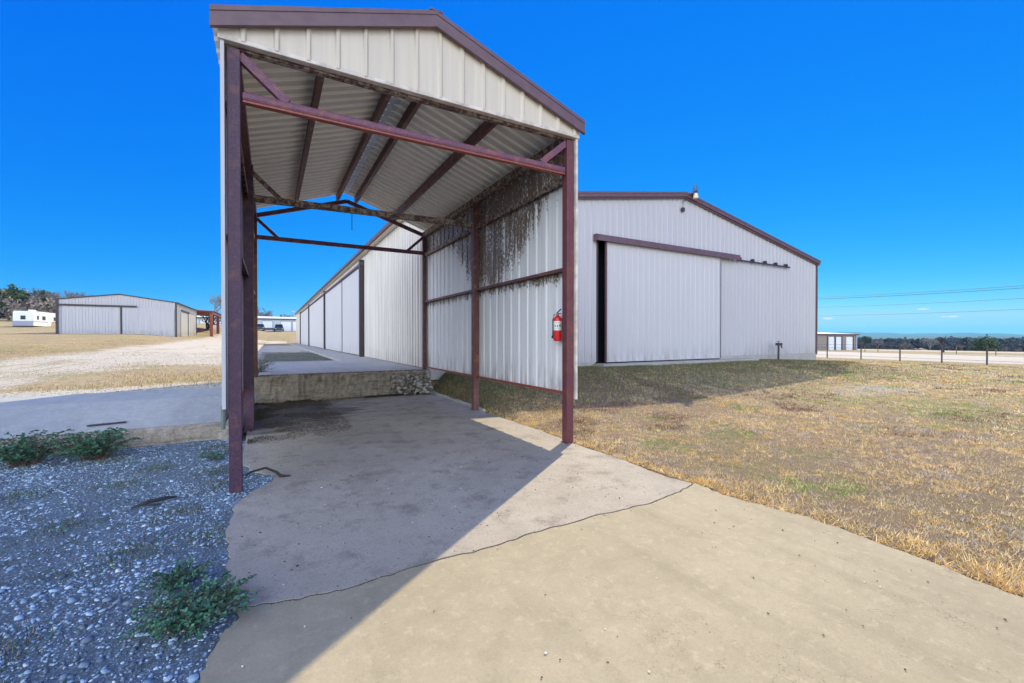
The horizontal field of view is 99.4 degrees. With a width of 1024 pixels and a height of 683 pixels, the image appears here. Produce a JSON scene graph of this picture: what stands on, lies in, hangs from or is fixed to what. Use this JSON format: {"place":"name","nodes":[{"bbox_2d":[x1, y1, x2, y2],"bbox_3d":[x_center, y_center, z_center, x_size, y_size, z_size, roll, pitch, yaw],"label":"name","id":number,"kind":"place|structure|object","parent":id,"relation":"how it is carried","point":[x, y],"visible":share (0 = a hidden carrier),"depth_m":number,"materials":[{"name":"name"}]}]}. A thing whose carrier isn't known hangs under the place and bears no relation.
{"place":"outdoors","nodes":[
{"label":"outdoors","id":0,"kind":"place"},
{"bbox_2d":[0,439,272,682],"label":"gravel","id":1,"kind":"structure","parent":0,"point":[192,678],"depth_m":3.16,"materials":[{"name":"grey gravel"}]},
{"bbox_2d":[133,556,214,598],"bbox_3d":[-2.204,1.548,2.841,0.324,0.104,0.411,0,0,11],"label":"weed","id":2,"kind":"object","parent":1,"relation":"on","point":[178,578],"visible":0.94,"depth_m":2.83,"materials":[{"name":"green plant"}]},
{"bbox_2d":[258,359,274,373],"bbox_3d":[-6.927,0.690,11.848,0.833,0.433,0.761,0,1,-29],"label":"weed","id":3,"kind":"object","parent":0,"point":[262,368],"visible":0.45,"depth_m":11.85,"materials":[{"name":"plant"}]},
{"bbox_2d":[225,394,691,607],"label":"driveway","id":4,"kind":"structure","parent":0,"point":[382,519],"depth_m":4.55,"materials":[{"name":"beige concrete"}]},
{"bbox_2d":[243,467,290,479],"bbox_3d":[-2.841,1.504,4.983,0.524,0.115,0.351,0,1,-29],"label":"dead root","id":5,"kind":"object","parent":4,"relation":"on","point":[274,471],"visible":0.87,"depth_m":4.99,"materials":[{"name":"brown plant"}]},
{"bbox_2d":[247,392,425,443],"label":"leaf litter","id":6,"kind":"object","parent":4,"relation":"on","point":[258,414],"visible":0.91,"depth_m":8.90,"materials":[{"name":"brown plant"}]},
{"bbox_2d":[260,369,426,404],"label":"dock crumbs","id":7,"kind":"object","parent":4,"relation":"on","point":[336,373],"visible":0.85,"depth_m":11.45,"materials":[{"name":"concrete"}]},
{"bbox_2d":[209,4,584,493],"bbox_3d":[-2.784,-1.293,8.747,4.690,5.765,7.583,0,1,-29],"label":"carport","id":8,"kind":"object","parent":4,"relation":"on","point":[456,144],"visible":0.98,"depth_m":7.20,"materials":[{"name":"paint"}]},
{"bbox_2d":[551,309,561,340],"bbox_3d":[0.706,-0.257,6.855,0.199,0.504,0.193,0,0,19],"label":"fire extinguisher","id":9,"kind":"object","parent":8,"relation":"attached to","point":[557,327],"visible":0.98,"depth_m":6.80,"materials":[{"name":"metal"}]},
{"bbox_2d":[390,372,434,394],"bbox_3d":[-2.800,1.204,12.264,1.196,0.662,0.620,0,1,-29],"label":"rubble","id":10,"kind":"object","parent":4,"relation":"on","point":[421,387],"visible":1,"depth_m":12.24,"materials":[{"name":"stone"}]},
{"bbox_2d":[238,484,692,607],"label":"joint soil","id":11,"kind":"structure","parent":4,"relation":"on","point":[451,556],"depth_m":3.14,"materials":[{"name":"soil"}]},
{"bbox_2d":[235,401,1006,677],"bbox_3d":[-1.396,1.547,6.334,4.250,0.015,11.597,0,1,-29],"label":"grit","id":12,"kind":"object","parent":4,"relation":"on","point":[488,508],"visible":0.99,"depth_m":4.20,"materials":[{"name":"stone"}]},
{"bbox_2d":[0,318,1023,682],"bbox_3d":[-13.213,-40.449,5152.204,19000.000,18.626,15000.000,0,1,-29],"label":"ground","id":13,"kind":"structure","parent":0,"point":[202,340],"depth_m":5.29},
{"bbox_2d":[0,284,27,319],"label":"tree","id":14,"kind":"object","parent":13,"relation":"on","point":[18,295],"visible":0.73,"depth_m":99.91,"materials":[{"name":"green plant"}]},
{"bbox_2d":[7,288,31,301],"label":"tree","id":15,"kind":"object","parent":13,"relation":"on","point":[23,293],"visible":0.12,"depth_m":111.93,"materials":[{"name":"green plant"}]},
{"bbox_2d":[0,289,56,320],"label":"woodland","id":16,"kind":"object","parent":13,"relation":"on","point":[32,304],"visible":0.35,"depth_m":100.54,"materials":[{"name":"green plant"}]},
{"bbox_2d":[12,310,54,326],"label":"travel trailer","id":17,"kind":"object","parent":13,"relation":"on","point":[29,318],"visible":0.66,"depth_m":73.93,"materials":[{"name":"white metal"}]},
{"bbox_2d":[0,429,76,467],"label":"weed","id":18,"kind":"object","parent":13,"relation":"on","point":[19,452],"visible":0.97,"depth_m":5.49,"materials":[{"name":"green plant"}]},
{"bbox_2d":[31,290,53,310],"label":"tree","id":19,"kind":"object","parent":13,"relation":"on","point":[41,293],"visible":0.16,"depth_m":118.85,"materials":[{"name":"green plant"}]},
{"bbox_2d":[24,287,63,309],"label":"bare tree","id":20,"kind":"object","parent":13,"relation":"on","point":[49,294],"visible":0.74,"depth_m":107.02,"materials":[{"name":"grey plant"}]},
{"bbox_2d":[47,289,80,303],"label":"bare tree","id":21,"kind":"object","parent":13,"relation":"on","point":[74,295],"visible":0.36,"depth_m":99.31,"materials":[{"name":"grey plant"}]},
{"bbox_2d":[42,427,143,460],"bbox_3d":[-5.586,1.384,5.840,0.992,0.383,0.984,0,1,-29],"label":"weed","id":22,"kind":"object","parent":13,"relation":"on","point":[100,448],"visible":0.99,"depth_m":5.77,"materials":[{"name":"green plant"}]},
{"bbox_2d":[0,387,243,457],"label":"side ramp","id":23,"kind":"structure","parent":13,"relation":"on","point":[160,417],"depth_m":6.87,"materials":[{"name":"concrete"}]},
{"bbox_2d":[87,421,125,426],"bbox_3d":[-6.118,1.242,6.554,0.432,0.027,0.070,0,1,-34],"label":"steel bar","id":24,"kind":"object","parent":23,"relation":"on","point":[106,423],"visible":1,"depth_m":6.53,"materials":[{"name":"metal"}]},
{"bbox_2d":[54,294,197,336],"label":"storage shed","id":25,"kind":"structure","parent":13,"relation":"on","point":[113,314],"depth_m":55.23,"materials":[{"name":"white metal"}]},
{"bbox_2d":[60,306,119,333],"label":"sliding door","id":26,"kind":"structure","parent":25,"relation":"in","point":[73,319],"depth_m":53.67,"materials":[{"name":"white metal"}]},
{"bbox_2d":[121,307,173,336],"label":"sliding door","id":27,"kind":"structure","parent":25,"relation":"in","point":[147,321],"depth_m":56.44,"materials":[{"name":"white metal"}]},
{"bbox_2d":[181,311,188,335],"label":"sliding door","id":28,"kind":"structure","parent":25,"relation":"in","point":[184,316],"depth_m":63.05,"materials":[{"name":"beige metal"}]},
{"bbox_2d":[189,314,196,335],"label":"sliding door","id":29,"kind":"structure","parent":25,"relation":"in","point":[192,318],"depth_m":69.44,"materials":[{"name":"beige metal"}]},
{"bbox_2d":[0,351,259,397],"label":"lane stones","id":30,"kind":"object","parent":13,"relation":"on","point":[95,391],"visible":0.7,"depth_m":13.03,"materials":[{"name":"beige gravel"}]},
{"bbox_2d":[0,442,268,682],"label":"seedlings","id":31,"kind":"object","parent":13,"relation":"on","point":[124,549],"visible":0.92,"depth_m":3.72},
{"bbox_2d":[130,496,176,508],"bbox_3d":[-3.417,1.540,4.165,0.146,0.048,0.360,0,1,39],"label":"driftwood","id":32,"kind":"object","parent":13,"relation":"on","point":[147,502],"visible":1,"depth_m":4.16,"materials":[{"name":"wood"}]},
{"bbox_2d":[0,339,327,391],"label":"verge grass","id":33,"kind":"structure","parent":13,"relation":"on","point":[142,383],"depth_m":11.54,"materials":[{"name":"beige plant"}]},
{"bbox_2d":[116,570,257,640],"bbox_3d":[-1.817,1.523,2.476,0.641,0.160,0.614,0,1,-29],"label":"weed","id":34,"kind":"object","parent":13,"relation":"on","point":[205,606],"visible":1,"depth_m":2.45,"materials":[{"name":"green plant"}]},
{"bbox_2d":[197,310,220,335],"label":"pole shed","id":35,"kind":"structure","parent":13,"relation":"on","point":[211,314],"depth_m":79.80,"materials":[{"name":"paint"}]},
{"bbox_2d":[199,315,220,328],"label":"bare tree","id":36,"kind":"object","parent":13,"relation":"on","point":[207,324],"visible":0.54,"depth_m":92.19,"materials":[{"name":"grey plant"}]},
{"bbox_2d":[195,450,228,459],"bbox_3d":[-3.919,1.517,5.808,0.521,0.118,0.455,0,1,-29],"label":"weed","id":37,"kind":"object","parent":13,"relation":"on","point":[214,456],"visible":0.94,"depth_m":5.77,"materials":[{"name":"green plant"}]},
{"bbox_2d":[208,295,220,311],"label":"bare tree","id":38,"kind":"object","parent":13,"relation":"on","point":[217,301],"visible":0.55,"depth_m":128.07,"materials":[{"name":"grey plant"}]},
{"bbox_2d":[197,316,295,330],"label":"long building","id":39,"kind":"structure","parent":13,"relation":"on","point":[288,323],"depth_m":126.85,"materials":[{"name":"white metal"}]},
{"bbox_2d":[262,321,272,330],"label":"roll door","id":40,"kind":"structure","parent":39,"relation":"in","point":[267,324],"depth_m":125.80,"materials":[{"name":"white metal"}]},
{"bbox_2d":[280,321,291,330],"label":"roll door","id":41,"kind":"structure","parent":39,"relation":"in","point":[287,325],"depth_m":128.15,"materials":[{"name":"white metal"}]},
{"bbox_2d":[292,321,295,330],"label":"roll door","id":42,"kind":"structure","parent":39,"relation":"in","point":[293,322],"depth_m":129.02,"materials":[{"name":"white metal"}]},
{"bbox_2d":[258,324,264,328],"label":"parked car","id":43,"kind":"object","parent":13,"relation":"on","point":[260,326],"visible":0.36,"depth_m":119.28,"materials":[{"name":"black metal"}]},
{"bbox_2d":[258,308,272,316],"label":"bare tree","id":44,"kind":"object","parent":13,"relation":"on","point":[267,314],"visible":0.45,"depth_m":157.95,"materials":[{"name":"grey plant"}]},
{"bbox_2d":[274,324,283,330],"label":"parked car","id":45,"kind":"object","parent":13,"relation":"on","point":[278,326],"visible":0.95,"depth_m":121.45,"materials":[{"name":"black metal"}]},
{"bbox_2d":[258,351,332,362],"bbox_3d":[-12.425,0.808,24.664,3.458,0.064,17.031,0,1,-29],"label":"weedy patch","id":46,"kind":"object","parent":13,"relation":"on","point":[275,358],"visible":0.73,"depth_m":23.03,"materials":[{"name":"plant"}]},
{"bbox_2d":[287,343,375,359],"bbox_3d":[-23.044,0.627,48.220,1.490,0.164,68.130,0,1,-29],"label":"concrete apron","id":47,"kind":"object","parent":13,"relation":"on","point":[333,355],"visible":0.64,"depth_m":26.18,"materials":[{"name":"grey concrete"}]},
{"bbox_2d":[258,359,430,402],"bbox_3d":[-5.983,1.196,14.683,4.370,0.770,7.034,0,1,-29],"label":"loading dock","id":48,"kind":"object","parent":13,"relation":"on","point":[282,388],"visible":0.83,"depth_m":11.71,"materials":[{"name":"concrete"}]},
{"bbox_2d":[433,392,485,411],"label":"kerb","id":49,"kind":"structure","parent":13,"relation":"on","point":[458,401],"depth_m":10.78,"materials":[{"name":"grey concrete"}]},
{"bbox_2d":[294,185,820,379],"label":"hangar","id":50,"kind":"structure","parent":13,"relation":"on","point":[674,275],"depth_m":18.34,"materials":[{"name":"white metal"}]},
{"bbox_2d":[301,308,307,344],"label":"sliding door","id":51,"kind":"structure","parent":50,"relation":"in","point":[304,315],"depth_m":57.48,"materials":[{"name":"white metal"}]},
{"bbox_2d":[309,296,322,347],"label":"sliding door","id":52,"kind":"structure","parent":50,"relation":"in","point":[316,309],"depth_m":42.80,"materials":[{"name":"white metal"}]},
{"bbox_2d":[325,281,341,351],"bbox_3d":[-13.159,-1.633,31.856,0.060,4.550,9.510,0,1,-29],"label":"sliding door","id":53,"kind":"structure","parent":50,"relation":"in","point":[333,298],"depth_m":31.02,"materials":[{"name":"white metal"}]},
{"bbox_2d":[342,267,358,354],"bbox_3d":[-9.162,-1.575,24.696,0.060,4.550,6.710,0,1,-29],"label":"sliding door","id":54,"kind":"structure","parent":50,"relation":"in","point":[350,285],"depth_m":24.79,"materials":[{"name":"white metal"}]},
{"bbox_2d":[605,242,719,361],"bbox_3d":[6.370,-1.484,17.757,6.640,4.480,0.070,0,1,-29],"label":"sliding door","id":55,"kind":"structure","parent":50,"relation":"in","point":[660,304],"depth_m":17.52,"materials":[{"name":"white metal"}]},
{"bbox_2d":[593,358,758,366],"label":"door bottom track","id":56,"kind":"structure","parent":13,"relation":"on","point":[669,362],"depth_m":17.44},
{"bbox_2d":[432,359,934,421],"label":"wall foot grass","id":57,"kind":"structure","parent":13,"relation":"on","point":[665,368],"depth_m":13.76,"materials":[{"name":"plant"}]},
{"bbox_2d":[435,359,1023,597],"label":"lawn grass","id":58,"kind":"structure","parent":13,"relation":"on","point":[1009,587],"depth_m":7.09,"materials":[{"name":"beige plant"}]},
{"bbox_2d":[775,341,782,358],"bbox_3d":[13.002,0.553,21.115,0.418,1.152,0.160,0,1,-29],"label":"standpipe","id":59,"kind":"object","parent":13,"relation":"on","point":[778,344],"visible":0.9,"depth_m":21.05,"materials":[{"name":"grey metal"}]},
{"bbox_2d":[817,332,859,349],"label":"storage building","id":60,"kind":"structure","parent":13,"relation":"on","point":[843,341],"depth_m":75.40,"materials":[{"name":"beige metal"}]},
{"bbox_2d":[828,336,835,349],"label":"roll door","id":61,"kind":"structure","parent":60,"relation":"in","point":[832,340],"depth_m":74.41,"materials":[{"name":"white metal"}]},
{"bbox_2d":[836,336,842,349],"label":"roll door","id":62,"kind":"structure","parent":60,"relation":"in","point":[839,340],"depth_m":75.56,"materials":[{"name":"white metal"}]},
{"bbox_2d":[846,336,853,349],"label":"roll door","id":63,"kind":"structure","parent":60,"relation":"in","point":[849,340],"depth_m":77.45,"materials":[{"name":"white metal"}]},
{"bbox_2d":[860,342,861,358],"bbox_3d":[26.326,0.779,32.722,0.092,1.550,0.092,0,1,38],"label":"fence post","id":64,"kind":"object","parent":13,"relation":"on","point":[860,350],"visible":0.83,"depth_m":32.71,"materials":[{"name":"metal"}]},
{"bbox_2d":[860,336,871,348],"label":"tree","id":65,"kind":"object","parent":13,"relation":"on","point":[865,339],"visible":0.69,"depth_m":239.25,"materials":[{"name":"green plant"}]},
{"bbox_2d":[899,343,900,360],"bbox_3d":[26.996,0.820,30.188,0.092,1.500,0.092,0,1,38],"label":"fence post","id":66,"kind":"object","parent":13,"relation":"on","point":[899,352],"visible":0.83,"depth_m":30.18,"materials":[{"name":"metal"}]},
{"bbox_2d":[923,337,938,349],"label":"bare tree","id":67,"kind":"object","parent":13,"relation":"on","point":[928,340],"visible":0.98,"depth_m":124.88,"materials":[{"name":"grey plant"}]},
{"bbox_2d":[857,336,1023,351],"bbox_3d":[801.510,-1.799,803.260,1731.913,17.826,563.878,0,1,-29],"label":"valley woods","id":68,"kind":"object","parent":13,"relation":"on","point":[952,343],"visible":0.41,"depth_m":245.32,"materials":[{"name":"green plant"}]},
{"bbox_2d":[941,344,942,362],"bbox_3d":[27.826,0.893,28.087,0.092,1.400,0.092,0,0,-7],"label":"fence post","id":69,"kind":"object","parent":13,"relation":"on","point":[941,353],"visible":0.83,"depth_m":28.07,"materials":[{"name":"metal"}]},
{"bbox_2d":[936,336,949,351],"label":"bare tree","id":70,"kind":"object","parent":13,"relation":"on","point":[941,340],"visible":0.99,"depth_m":62.23,"materials":[{"name":"grey plant"}]},
{"bbox_2d":[986,345,987,364],"bbox_3d":[28.510,0.911,26.040,0.092,1.400,0.092,0,0,-7],"label":"fence post","id":71,"kind":"object","parent":13,"relation":"on","point":[986,354],"visible":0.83,"depth_m":26.02,"materials":[{"name":"metal"}]},
{"bbox_2d":[816,344,1020,361],"bbox_3d":[25.906,0.661,35.065,0.862,0.877,41.977,0,0,-17],"label":"wire fence","id":72,"kind":"object","parent":71,"relation":"attached to","point":[922,349],"visible":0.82,"depth_m":28.97,"materials":[{"name":"metal"}]},
{"bbox_2d":[968,334,1009,351],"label":"tree","id":73,"kind":"object","parent":13,"relation":"on","point":[991,343],"visible":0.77,"depth_m":117.05,"materials":[{"name":"green plant"}]},
{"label":"utility pole","id":74,"kind":"object","parent":13,"relation":"on","visible":0},
{"bbox_2d":[831,288,1017,298],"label":"power line","id":75,"kind":"object","parent":74,"relation":"attached to","point":[932,293],"visible":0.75,"depth_m":76.69,"materials":[{"name":"black metal"}]},
{"bbox_2d":[830,309,1020,315],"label":"power line","id":76,"kind":"object","parent":74,"relation":"attached to","point":[917,313],"visible":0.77,"depth_m":78.18,"materials":[{"name":"black metal"}]},
{"bbox_2d":[835,285,1023,296],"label":"power line","id":77,"kind":"object","parent":74,"relation":"attached to","point":[931,291],"visible":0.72,"depth_m":76.88,"materials":[{"name":"black metal"}]},
{"bbox_2d":[840,298,1021,306],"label":"power line","id":78,"kind":"object","parent":74,"relation":"attached to","point":[940,302],"visible":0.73,"depth_m":75.98,"materials":[{"name":"black metal"}]},
{"bbox_2d":[0,0,1023,333],"label":"sky","id":79,"kind":"structure","parent":0,"point":[881,141],"materials":[{"name":"blue"}]},
{"bbox_2d":[199,483,1023,682],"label":"driveway","id":80,"kind":"structure","parent":0,"point":[498,615],"depth_m":2.51,"materials":[{"name":"beige concrete"}]},
{"bbox_2d":[833,332,1023,336],"bbox_3d":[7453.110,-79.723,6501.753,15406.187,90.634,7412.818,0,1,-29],"label":"hills","id":81,"kind":"structure","parent":0,"point":[929,334],"depth_m":4255.31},
{"bbox_2d":[857,336,1020,339],"bbox_3d":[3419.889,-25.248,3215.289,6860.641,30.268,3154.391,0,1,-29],"label":"hills","id":82,"kind":"structure","parent":0,"point":[917,337],"depth_m":2188.26,"materials":[{"name":"green plant"}]}
]}

